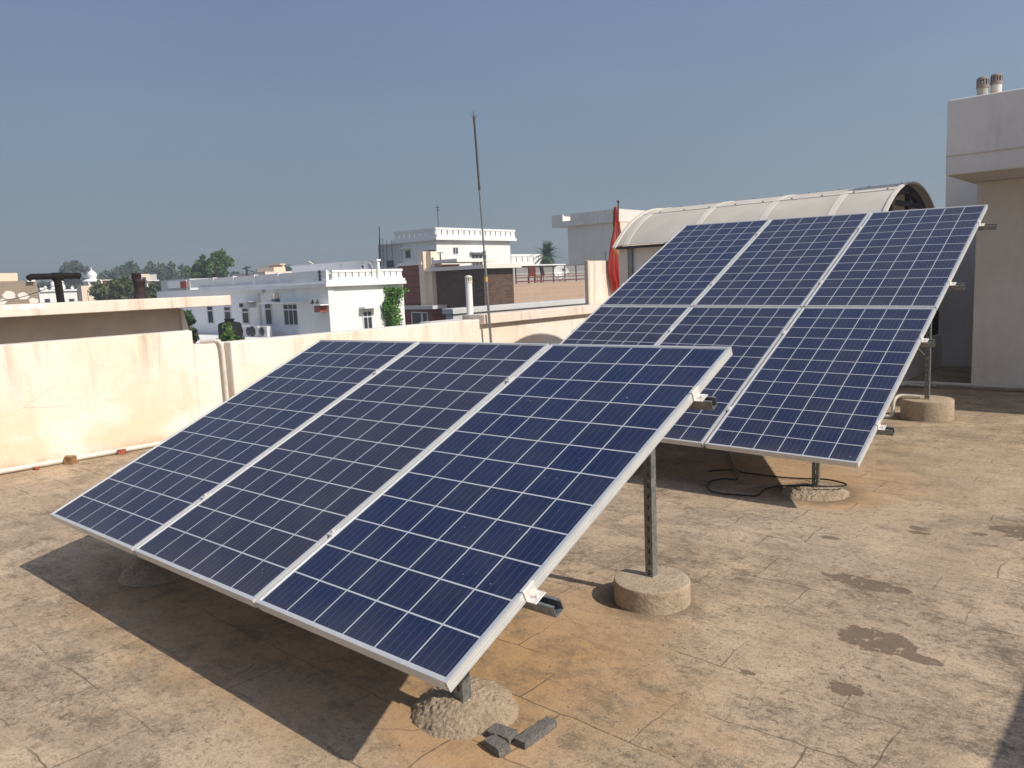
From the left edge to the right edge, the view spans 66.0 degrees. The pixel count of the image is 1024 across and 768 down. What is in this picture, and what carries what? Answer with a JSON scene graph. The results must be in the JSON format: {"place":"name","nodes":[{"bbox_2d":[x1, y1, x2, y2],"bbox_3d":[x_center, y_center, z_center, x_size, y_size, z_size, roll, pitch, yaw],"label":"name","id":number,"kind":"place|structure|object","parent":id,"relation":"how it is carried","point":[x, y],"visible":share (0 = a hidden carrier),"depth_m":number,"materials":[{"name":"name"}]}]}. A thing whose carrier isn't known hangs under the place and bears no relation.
{"place":"outdoors","nodes":[
{"label":"outdoors","id":0,"kind":"place"},
{"bbox_2d":[0,273,38,304],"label":"old brick house","id":1,"kind":"structure","parent":0,"point":[11,286],"depth_m":50.42,"materials":[{"name":"pink paint"}]},
{"bbox_2d":[37,281,77,302],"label":"shrine","id":2,"kind":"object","parent":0,"point":[48,296],"visible":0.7,"depth_m":107.25,"materials":[{"name":"white paint"}]},
{"bbox_2d":[44,298,50,302],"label":"window","id":3,"kind":"structure","parent":2,"relation":"in","point":[46,300],"depth_m":106.58,"materials":[{"name":"paint"}]},
{"bbox_2d":[77,286,94,300],"bbox_3d":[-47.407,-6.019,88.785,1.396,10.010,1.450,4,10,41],"label":"peach house","id":4,"kind":"structure","parent":0,"point":[82,293],"depth_m":87.71,"materials":[{"name":"paint"}]},
{"bbox_2d":[82,268,102,285],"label":"shrine tower","id":5,"kind":"structure","parent":0,"point":[91,275],"depth_m":102.93,"materials":[{"name":"white paint"}]},
{"bbox_2d":[117,274,156,284],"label":"grey house","id":6,"kind":"structure","parent":0,"point":[149,276],"depth_m":135.82,"materials":[{"name":"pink paint"}]},
{"bbox_2d":[145,280,158,286],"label":"cream house","id":7,"kind":"structure","parent":0,"point":[147,282],"depth_m":116.93,"materials":[{"name":"paint"}]},
{"bbox_2d":[242,266,253,275],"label":"utility pole","id":8,"kind":"object","parent":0,"point":[246,269],"visible":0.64,"depth_m":103.27,"materials":[{"name":"metal"}]},
{"bbox_2d":[232,264,291,276],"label":"cream house","id":9,"kind":"structure","parent":0,"point":[274,268],"depth_m":114.83,"materials":[{"name":"paint"}]},
{"bbox_2d":[156,259,406,335],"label":"white house","id":10,"kind":"structure","parent":0,"point":[351,294],"depth_m":43.41,"materials":[{"name":"paint"}]},
{"bbox_2d":[206,306,214,323],"bbox_3d":[-18.798,-4.324,49.148,0.774,1.135,0.070,4,10,41],"label":"window","id":11,"kind":"structure","parent":10,"relation":"in","point":[210,311],"depth_m":49.15,"materials":[{"name":"paint"}]},
{"bbox_2d":[223,306,231,318],"bbox_3d":[-17.233,-4.185,47.792,0.814,1.069,0.070,4,10,41],"label":"window","id":12,"kind":"structure","parent":10,"relation":"in","point":[227,309],"depth_m":47.79,"materials":[{"name":"paint"}]},
{"bbox_2d":[241,308,249,323],"bbox_3d":[-15.700,-4.022,46.468,0.777,0.987,0.070,4,10,41],"label":"window","id":13,"kind":"structure","parent":10,"relation":"in","point":[245,311],"depth_m":46.48,"materials":[{"name":"paint"}]},
{"bbox_2d":[239,301,256,307],"bbox_3d":[-15.257,-4.587,45.560,1.327,0.349,0.700,4,10,41],"label":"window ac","id":14,"kind":"object","parent":10,"relation":"attached to","point":[246,305],"depth_m":45.45,"materials":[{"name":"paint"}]},
{"bbox_2d":[264,304,273,324],"bbox_3d":[-13.838,-3.980,44.834,0.733,1.265,0.070,4,10,41],"label":"window","id":15,"kind":"structure","parent":10,"relation":"in","point":[267,307],"depth_m":44.84,"materials":[{"name":"glass"}]},
{"bbox_2d":[270,294,279,300],"bbox_3d":[-13.223,-4.822,43.963,0.434,0.392,0.350,4,10,41],"label":"wall box","id":16,"kind":"object","parent":10,"relation":"attached to","point":[274,297],"visible":1,"depth_m":43.86,"materials":[{"name":"beige paint"}]},
{"bbox_2d":[283,303,297,325],"bbox_3d":[-12.162,-3.816,43.384,1.436,1.229,0.070,4,10,41],"label":"window","id":17,"kind":"structure","parent":10,"relation":"in","point":[289,310],"depth_m":43.43,"materials":[{"name":"glass"}]},
{"bbox_2d":[312,304,329,311],"bbox_3d":[-9.800,-3.889,40.457,0.763,0.404,0.590,4,10,41],"label":"wall cage","id":18,"kind":"object","parent":10,"relation":"attached to","point":[319,308],"depth_m":40.42,"materials":[{"name":"red paint"}]},
{"bbox_2d":[359,262,372,274],"bbox_3d":[-7.906,-6.106,42.551,0.882,0.917,0.488,4,10,41],"label":"satellite dish","id":19,"kind":"object","parent":10,"relation":"attached to","point":[367,265],"visible":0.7,"depth_m":42.65,"materials":[{"name":"paint"}]},
{"bbox_2d":[362,310,372,328],"bbox_3d":[-7.761,-3.410,42.447,0.070,1.083,0.644,4,10,41],"label":"window","id":20,"kind":"structure","parent":10,"relation":"in","point":[367,318],"depth_m":42.43,"materials":[{"name":"paint"}]},
{"bbox_2d":[380,287,409,326],"bbox_3d":[-6.285,-1.151,43.822,0.911,8.503,1.630,4,10,41],"label":"vine","id":21,"kind":"object","parent":10,"relation":"attached to","point":[390,312],"visible":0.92,"depth_m":43.21,"materials":[{"name":"green plant"}]},
{"bbox_2d":[397,251,521,324],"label":"brick house","id":22,"kind":"structure","parent":0,"point":[435,285],"depth_m":48.00,"materials":[{"name":"red brick"}]},
{"bbox_2d":[411,312,421,323],"bbox_3d":[-5.886,-4.034,48.777,0.962,0.852,0.070,4,10,41],"label":"window","id":23,"kind":"structure","parent":22,"relation":"in","point":[416,317],"depth_m":48.81,"materials":[{"name":"glass"}]},
{"bbox_2d":[422,312,427,321],"bbox_3d":[-5.326,-3.994,48.291,0.464,0.794,0.070,4,10,41],"label":"window","id":24,"kind":"structure","parent":22,"relation":"in","point":[424,314],"depth_m":48.29,"materials":[{"name":"paint"}]},
{"bbox_2d":[513,264,584,302],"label":"terrace","id":25,"kind":"structure","parent":22,"relation":"attached to","point":[552,287],"depth_m":51.84,"materials":[{"name":"brown tile"}]},
{"bbox_2d":[527,266,535,282],"bbox_3d":[1.282,-7.152,51.496,0.500,1.108,0.594,-2,7,7],"label":"chair","id":26,"kind":"object","parent":25,"relation":"on","point":[531,274],"visible":0.63,"depth_m":51.66,"materials":[{"name":"red paint"}]},
{"bbox_2d":[534,266,544,282],"bbox_3d":[1.796,-7.241,52.011,0.594,1.108,0.500,-6,8,-25],"label":"chair","id":27,"kind":"object","parent":25,"relation":"on","point":[542,275],"visible":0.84,"depth_m":51.92,"materials":[{"name":"red paint"}]},
{"bbox_2d":[554,266,568,278],"bbox_3d":[3.351,-7.475,53.310,0.679,1.124,0.980,4,10,41],"label":"satellite dish","id":28,"kind":"object","parent":25,"relation":"on","point":[562,273],"visible":0.73,"depth_m":53.39,"materials":[{"name":"white paint"}]},
{"bbox_2d":[393,227,541,265],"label":"tower house","id":29,"kind":"structure","parent":0,"point":[458,243],"depth_m":75.37,"materials":[{"name":"white paint"}]},
{"bbox_2d":[379,227,379,258],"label":"thin pole","id":30,"kind":"object","parent":29,"relation":"attached to","point":[379,242],"visible":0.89,"depth_m":76.83,"materials":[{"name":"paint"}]},
{"bbox_2d":[378,243,402,268],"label":"rooftop room","id":31,"kind":"object","parent":29,"relation":"on","point":[394,250],"visible":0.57,"depth_m":76.72,"materials":[{"name":"white paint"}]},
{"bbox_2d":[405,250,411,258],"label":"window","id":32,"kind":"structure","parent":29,"relation":"in","point":[407,252],"depth_m":75.30,"materials":[{"name":"paint"}]},
{"bbox_2d":[471,254,482,264],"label":"window","id":33,"kind":"structure","parent":29,"relation":"in","point":[472,255],"depth_m":76.79,"materials":[{"name":"paint"}]},
{"bbox_2d":[0,366,1023,767],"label":"floor","id":34,"kind":"structure","parent":0,"point":[914,618],"depth_m":3.25,"materials":[{"name":"beige concrete"}]},
{"bbox_2d":[64,455,77,464],"bbox_3d":[-4.040,0.702,7.232,0.119,0.082,0.091,0,8,18],"label":"brick piece","id":35,"kind":"object","parent":34,"relation":"on","point":[70,460],"visible":1,"depth_m":7.20,"materials":[{"name":"orange brick"}]},
{"bbox_2d":[0,441,161,473],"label":"conduit pipe","id":36,"kind":"object","parent":34,"relation":"on","point":[61,460],"visible":0.36,"depth_m":7.34,"materials":[{"name":"plastic"}]},
{"bbox_2d":[0,331,224,468],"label":"parapet wall","id":37,"kind":"structure","parent":34,"relation":"on","point":[63,398],"depth_m":7.52,"materials":[{"name":"beige paint"}]},
{"bbox_2d":[200,339,228,400],"bbox_3d":[-3.174,-0.002,8.447,0.277,0.971,0.058,-1,8,12],"label":"rain pipe","id":38,"kind":"object","parent":37,"relation":"attached to","point":[223,360],"visible":0.81,"depth_m":8.39,"materials":[{"name":"plastic"}]},
{"bbox_2d":[117,448,125,454],"bbox_3d":[-3.755,0.653,7.590,0.081,0.066,0.052,-5,8,-19],"label":"brick piece","id":39,"kind":"object","parent":34,"relation":"on","point":[120,451],"visible":1,"depth_m":7.57,"materials":[{"name":"red brick"}]},
{"bbox_2d":[118,557,183,586],"bbox_3d":[-1.927,0.978,4.278,0.400,0.117,0.402,4,10,41],"label":"concrete footing","id":40,"kind":"object","parent":34,"relation":"on","point":[138,572],"visible":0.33,"depth_m":4.15,"materials":[{"name":"grey concrete"}]},
{"bbox_2d":[222,303,601,397],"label":"parapet wall","id":41,"kind":"structure","parent":34,"relation":"on","point":[249,362],"depth_m":10.52,"materials":[{"name":"beige paint"}]},
{"bbox_2d":[420,318,461,323],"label":"ledge slab","id":42,"kind":"structure","parent":41,"relation":"attached to","point":[440,320],"depth_m":11.71,"materials":[{"name":"white concrete"}]},
{"bbox_2d":[465,275,472,314],"bbox_3d":[-0.651,-1.326,12.037,0.116,0.660,0.116,4,10,41],"label":"vent pipe","id":43,"kind":"object","parent":42,"relation":"on","point":[469,297],"visible":0.95,"depth_m":11.99,"materials":[{"name":"white plastic"}]},
{"bbox_2d":[584,260,612,304],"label":"parapet wall","id":44,"kind":"structure","parent":41,"relation":"on","point":[597,286],"depth_m":14.02,"materials":[{"name":"beige paint"}]},
{"bbox_2d":[603,251,605,260],"bbox_3d":[1.684,-2.332,14.335,0.068,0.185,0.068,4,10,41],"label":"stub pipe","id":45,"kind":"object","parent":44,"relation":"attached to","point":[604,255],"visible":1,"depth_m":14.31,"materials":[{"name":"white plastic"}]},
{"bbox_2d":[608,200,620,292],"bbox_3d":[1.872,-2.365,14.239,0.136,1.902,0.342,4,10,41],"label":"flag","id":46,"kind":"object","parent":41,"relation":"on","point":[613,265],"visible":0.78,"depth_m":14.21,"materials":[{"name":"red fabric"}]},
{"bbox_2d":[411,676,518,739],"bbox_3d":[-0.166,1.110,2.778,0.398,0.094,0.394,4,10,41],"label":"concrete footing","id":47,"kind":"object","parent":34,"relation":"on","point":[438,712],"visible":0.68,"depth_m":2.68,"materials":[{"name":"beige concrete"}]},
{"bbox_2d":[113,363,716,702],"bbox_3d":[-0.667,0.484,3.914,3.200,1.004,1.321,4,10,41],"label":"mounting rack","id":48,"kind":"object","parent":47,"relation":"on","point":[539,601],"visible":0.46,"depth_m":3.23,"materials":[{"name":"metal"}]},
{"bbox_2d":[50,339,417,554],"bbox_3d":[-1.511,0.234,4.497,0.996,0.039,1.956,4,33,41],"label":"solar panel","id":49,"kind":"object","parent":48,"relation":"attached to","point":[134,504],"visible":0.93,"depth_m":4.34,"materials":[{"name":"glass"}]},
{"bbox_2d":[133,341,549,607],"bbox_3d":[-0.747,0.282,3.829,0.996,0.041,1.956,4,33,41],"label":"solar panel","id":50,"kind":"object","parent":48,"relation":"attached to","point":[252,533],"visible":0.95,"depth_m":3.65,"materials":[{"name":"glass"}]},
{"bbox_2d":[255,344,732,691],"bbox_3d":[0.018,0.330,3.162,0.996,0.038,1.956,4,33,41],"label":"solar panel","id":51,"kind":"object","parent":48,"relation":"attached to","point":[432,562],"visible":1,"depth_m":2.94,"materials":[{"name":"glass"}]},
{"bbox_2d":[471,115,491,342],"bbox_3d":[-0.400,-1.838,11.002,0.236,3.821,0.100,-8,10,-39],"label":"lightning rod","id":52,"kind":"object","parent":34,"relation":"on","point":[485,267],"visible":0.96,"depth_m":10.98,"materials":[{"name":"metal"}]},
{"bbox_2d":[485,735,510,757],"bbox_3d":[-0.046,1.164,2.530,0.050,0.035,0.081,-8,9,-36],"label":"stone offcut","id":53,"kind":"object","parent":34,"relation":"on","point":[497,746],"visible":1,"depth_m":2.51,"materials":[{"name":"grey stone"}]},
{"bbox_2d":[487,723,517,743],"bbox_3d":[-0.033,1.156,2.602,0.091,0.032,0.055,2,9,33],"label":"stone offcut","id":54,"kind":"object","parent":34,"relation":"on","point":[508,735],"visible":0.85,"depth_m":2.59,"materials":[{"name":"grey stone"}]},
{"bbox_2d":[15,460,1023,766],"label":"grit","id":55,"kind":"object","parent":34,"relation":"on","point":[559,640],"visible":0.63,"depth_m":3.02,"materials":[{"name":"gravel"}]},
{"bbox_2d":[514,716,557,749],"bbox_3d":[0.081,1.150,2.599,0.048,0.031,0.171,4,10,41],"label":"stone offcut","id":56,"kind":"object","parent":34,"relation":"on","point":[529,737],"visible":1,"depth_m":2.58,"materials":[{"name":"grey stone"}]},
{"bbox_2d":[613,565,690,614],"bbox_3d":[0.648,0.952,3.651,0.352,0.115,0.351,4,10,41],"label":"concrete footing","id":57,"kind":"object","parent":34,"relation":"on","point":[666,590],"visible":0.98,"depth_m":3.54,"materials":[{"name":"beige concrete"}]},
{"bbox_2d":[612,181,934,286],"bbox_3d":[3.294,-1.134,9.905,3.204,2.398,2.414,4,10,41],"label":"arched canopy","id":58,"kind":"object","parent":34,"relation":"on","point":[652,227],"visible":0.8,"depth_m":9.28,"materials":[{"name":"paint"}]},
{"bbox_2d":[703,447,846,496],"bbox_3d":[1.535,0.612,6.044,0.790,0.074,2.026,-5,8,-19],"label":"cable","id":59,"kind":"object","parent":34,"relation":"on","point":[760,493],"visible":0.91,"depth_m":5.47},
{"bbox_2d":[781,482,848,500],"bbox_3d":[2.028,0.708,5.290,0.450,0.061,0.450,4,10,41],"label":"concrete footing","id":60,"kind":"object","parent":34,"relation":"on","point":[819,493],"visible":0.7,"depth_m":5.19,"materials":[{"name":"beige concrete"}]},
{"bbox_2d":[884,394,920,417],"bbox_3d":[3.482,0.209,7.873,1.060,0.231,0.130,2,8,28],"label":"conduit pipe","id":61,"kind":"object","parent":34,"relation":"on","point":[895,398],"visible":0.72,"depth_m":7.70,"materials":[{"name":"plastic"}]},
{"bbox_2d":[902,307,941,380],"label":"stairwell wall","id":62,"kind":"structure","parent":34,"relation":"on","point":[916,368],"depth_m":11.11,"materials":[{"name":"paint"}]},
{"bbox_2d":[900,395,954,421],"bbox_3d":[4.048,0.239,7.696,0.471,0.204,0.474,4,10,41],"label":"concrete footing","id":63,"kind":"object","parent":34,"relation":"on","point":[934,408],"visible":0.86,"depth_m":7.52,"materials":[{"name":"beige concrete"}]},
{"bbox_2d":[573,219,996,484],"bbox_3d":[2.172,-0.524,7.045,3.229,1.918,3.216,4,10,41],"label":"mounting rack","id":64,"kind":"object","parent":63,"relation":"on","point":[928,342],"visible":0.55,"depth_m":6.22,"materials":[{"name":"metal"}]},
{"bbox_2d":[560,306,690,344],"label":"solar panel","id":65,"kind":"object","parent":64,"relation":"attached to","point":[627,325],"visible":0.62,"depth_m":7.31,"materials":[{"name":"glass"}]},
{"bbox_2d":[601,219,769,306],"bbox_3d":[1.832,-1.263,8.185,0.996,0.038,1.956,5,36,40],"label":"solar panel","id":66,"kind":"object","parent":64,"relation":"attached to","point":[686,265],"visible":0.92,"depth_m":8.10,"materials":[{"name":"glass"}]},
{"bbox_2d":[658,306,800,447],"bbox_3d":[1.477,-0.137,6.303,0.996,0.038,1.956,5,36,40],"label":"solar panel","id":67,"kind":"object","parent":64,"relation":"attached to","point":[751,337],"visible":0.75,"depth_m":6.37,"materials":[{"name":"glass"}]},
{"bbox_2d":[693,212,869,308],"bbox_3d":[2.607,-1.194,7.532,0.996,0.038,1.956,5,36,40],"label":"solar panel","id":68,"kind":"object","parent":64,"relation":"attached to","point":[785,262],"visible":0.94,"depth_m":7.43,"materials":[{"name":"glass"}]},
{"bbox_2d":[705,307,935,467],"bbox_3d":[2.252,-0.068,5.649,0.996,0.038,1.956,5,36,40],"label":"solar panel","id":69,"kind":"object","parent":64,"relation":"attached to","point":[823,384],"visible":1,"depth_m":5.51,"materials":[{"name":"glass"}]},
{"bbox_2d":[804,204,987,310],"bbox_3d":[3.382,-1.124,6.878,0.996,0.038,1.956,5,36,40],"label":"solar panel","id":70,"kind":"object","parent":64,"relation":"attached to","point":[902,259],"visible":0.98,"depth_m":6.78,"materials":[{"name":"glass"}]},
{"bbox_2d":[900,381,1023,389],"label":"conduit pipe","id":71,"kind":"object","parent":34,"relation":"on","point":[917,383],"visible":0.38,"depth_m":9.34,"materials":[{"name":"plastic"}]},
{"bbox_2d":[938,88,1023,391],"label":"stair block","id":72,"kind":"structure","parent":34,"relation":"on","point":[981,324],"depth_m":8.96,"materials":[{"name":"paint"}]},
{"bbox_2d":[976,76,988,95],"bbox_3d":[5.010,-3.126,8.396,0.123,0.280,0.123,4,10,41],"label":"vent pipe","id":73,"kind":"object","parent":72,"relation":"on","point":[982,85],"visible":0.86,"depth_m":8.35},
{"bbox_2d":[990,73,1002,92],"bbox_3d":[5.135,-3.137,8.364,0.116,0.300,0.116,4,10,41],"label":"vent pipe","id":74,"kind":"object","parent":72,"relation":"on","point":[995,85],"visible":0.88,"depth_m":8.32,"materials":[{"name":"plastic"}]},
{"bbox_2d":[0,0,1023,299],"label":"sky","id":75,"kind":"structure","parent":0,"point":[261,132],"materials":[{"name":"blue"}]},
{"bbox_2d":[442,298,584,319],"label":"neighbour wall","id":76,"kind":"structure","parent":0,"point":[454,313],"depth_m":15.93,"materials":[{"name":"white paint"}]},
{"bbox_2d":[552,209,661,264],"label":"beige block","id":77,"kind":"structure","parent":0,"point":[589,236],"depth_m":66.49,"materials":[{"name":"beige paint"}]},
{"bbox_3d":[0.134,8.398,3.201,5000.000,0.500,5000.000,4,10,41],"label":"ground","id":78,"kind":"structure","parent":0,"visible":0},
{"bbox_2d":[37,280,53,289],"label":"tree","id":79,"kind":"object","parent":78,"relation":"on","point":[42,284],"visible":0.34,"depth_m":179.17,"materials":[{"name":"green plant"}]},
{"bbox_2d":[58,260,90,288],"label":"eucalyptus tree","id":80,"kind":"object","parent":78,"relation":"on","point":[73,266],"visible":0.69,"depth_m":164.09,"materials":[{"name":"green plant"}]},
{"bbox_2d":[87,279,112,299],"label":"bushy tree","id":81,"kind":"object","parent":78,"relation":"on","point":[98,290],"visible":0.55,"depth_m":80.10,"materials":[{"name":"green plant"}]},
{"bbox_2d":[96,272,112,281],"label":"eucalyptus tree","id":82,"kind":"object","parent":78,"relation":"on","point":[101,276],"visible":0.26,"depth_m":162.86,"materials":[{"name":"green plant"}]},
{"bbox_2d":[103,269,120,279],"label":"eucalyptus tree","id":83,"kind":"object","parent":78,"relation":"on","point":[114,274],"visible":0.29,"depth_m":168.61,"materials":[{"name":"green plant"}]},
{"bbox_2d":[0,295,230,343],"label":"slab roof","id":84,"kind":"structure","parent":78,"relation":"on","point":[29,322],"depth_m":8.31,"materials":[{"name":"beige paint"}]},
{"bbox_2d":[26,272,81,301],"bbox_3d":[-5.295,-1.119,9.153,0.098,0.345,0.605,3,9,38],"label":"vent pipe","id":85,"kind":"object","parent":84,"relation":"on","point":[58,278],"visible":0.89,"depth_m":9.14,"materials":[{"name":"black metal"}]},
{"bbox_2d":[2,278,74,300],"bbox_3d":[-5.397,-1.041,8.802,0.028,0.278,1.176,1,8,26],"label":"wire","id":86,"kind":"object","parent":85,"relation":"hanging from","point":[38,291],"visible":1,"depth_m":8.91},
{"bbox_2d":[131,273,147,298],"bbox_3d":[-4.894,-1.292,10.365,0.170,0.340,0.171,4,10,41],"label":"chimney pipe","id":87,"kind":"object","parent":84,"relation":"on","point":[139,282],"visible":0.95,"depth_m":10.31,"materials":[{"name":"brown"}]},
{"bbox_2d":[107,274,132,299],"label":"bushy tree","id":88,"kind":"object","parent":78,"relation":"on","point":[116,290],"visible":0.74,"depth_m":77.86,"materials":[{"name":"green plant"}]},
{"bbox_2d":[113,263,139,275],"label":"eucalyptus tree","id":89,"kind":"object","parent":78,"relation":"on","point":[121,268],"visible":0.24,"depth_m":173.89,"materials":[{"name":"green plant"}]},
{"bbox_2d":[123,260,145,274],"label":"eucalyptus tree","id":90,"kind":"object","parent":78,"relation":"on","point":[132,267],"visible":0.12,"depth_m":165.07,"materials":[{"name":"green plant"}]},
{"bbox_2d":[128,284,155,298],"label":"bushy tree","id":91,"kind":"object","parent":78,"relation":"on","point":[131,292],"visible":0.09,"depth_m":75.32,"materials":[{"name":"green plant"}]},
{"bbox_2d":[145,281,161,297],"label":"bushy tree","id":92,"kind":"object","parent":78,"relation":"on","point":[154,286],"visible":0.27,"depth_m":85.03,"materials":[{"name":"green plant"}]},
{"bbox_2d":[142,261,165,281],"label":"eucalyptus tree","id":93,"kind":"object","parent":78,"relation":"on","point":[156,270],"visible":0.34,"depth_m":172.17,"materials":[{"name":"green plant"}]},
{"bbox_2d":[157,262,170,272],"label":"eucalyptus tree","id":94,"kind":"object","parent":78,"relation":"on","point":[165,268],"visible":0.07,"depth_m":178.78,"materials":[{"name":"green plant"}]},
{"bbox_2d":[164,261,190,279],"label":"eucalyptus tree","id":95,"kind":"object","parent":78,"relation":"on","point":[172,274],"visible":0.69,"depth_m":168.36,"materials":[{"name":"green plant"}]},
{"bbox_2d":[183,309,199,343],"bbox_3d":[-11.202,1.329,28.216,0.621,8.017,0.658,-1,8,10],"label":"bushy tree","id":96,"kind":"object","parent":78,"relation":"on","point":[190,318],"visible":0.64,"depth_m":27.68,"materials":[{"name":"green plant"}]},
{"bbox_2d":[185,254,207,278],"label":"green tree","id":97,"kind":"object","parent":78,"relation":"on","point":[192,270],"visible":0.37,"depth_m":99.31,"materials":[{"name":"green plant"}]},
{"bbox_2d":[194,248,233,277],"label":"green tree","id":98,"kind":"object","parent":78,"relation":"on","point":[217,264],"visible":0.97,"depth_m":96.61,"materials":[{"name":"green plant"}]},
{"bbox_2d":[216,322,244,341],"bbox_3d":[-10.333,1.523,28.588,1.746,7.464,1.407,-2,7,0],"label":"bushy tree","id":99,"kind":"object","parent":78,"relation":"on","point":[228,333],"visible":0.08,"depth_m":27.91,"materials":[{"name":"green plant"}]},
{"bbox_2d":[195,334,277,343],"bbox_3d":[-19.817,0.226,47.226,17.973,6.026,4.600,4,10,41],"label":"annex","id":100,"kind":"object","parent":78,"relation":"on","point":[205,336],"depth_m":44.65,"materials":[{"name":"white paint"}]},
{"bbox_2d":[218,318,242,340],"bbox_3d":[-15.044,-2.929,42.089,1.248,1.150,1.248,4,10,41],"label":"water tank","id":101,"kind":"object","parent":100,"relation":"on","point":[237,328],"visible":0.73,"depth_m":41.75,"materials":[{"name":"black paint"}]},
{"bbox_2d":[242,326,246,336],"bbox_3d":[-15.258,-3.011,44.927,0.800,0.600,0.335,4,10,41],"label":"ac unit","id":102,"kind":"object","parent":100,"relation":"on","point":[244,331],"visible":0.29,"depth_m":44.68,"materials":[{"name":"paint"}]},
{"bbox_2d":[246,326,253,336],"bbox_3d":[-14.643,-2.968,44.392,0.800,0.600,0.335,4,10,41],"label":"ac unit","id":103,"kind":"object","parent":100,"relation":"on","point":[248,332],"visible":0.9,"depth_m":44.34,"materials":[{"name":"paint"}]},
{"bbox_2d":[250,326,259,336],"bbox_3d":[-14.291,-2.943,44.086,0.800,0.600,0.335,4,10,41],"label":"ac unit","id":104,"kind":"object","parent":100,"relation":"on","point":[254,330],"visible":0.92,"depth_m":43.91,"materials":[{"name":"paint"}]},
{"bbox_2d":[259,326,271,336],"bbox_3d":[-13.601,-2.894,43.486,0.800,0.600,0.335,4,10,41],"label":"ac unit","id":105,"kind":"object","parent":100,"relation":"on","point":[265,331],"visible":0.99,"depth_m":43.29,"materials":[{"name":"paint"}]},
{"bbox_2d":[284,264,291,270],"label":"tree","id":106,"kind":"object","parent":78,"relation":"on","point":[287,268],"visible":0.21,"depth_m":199.74,"materials":[{"name":"green plant"}]},
{"bbox_2d":[529,239,561,264],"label":"palm tree","id":107,"kind":"object","parent":78,"relation":"on","point":[547,254],"visible":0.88,"depth_m":80.60,"materials":[{"name":"green plant"}]}
]}

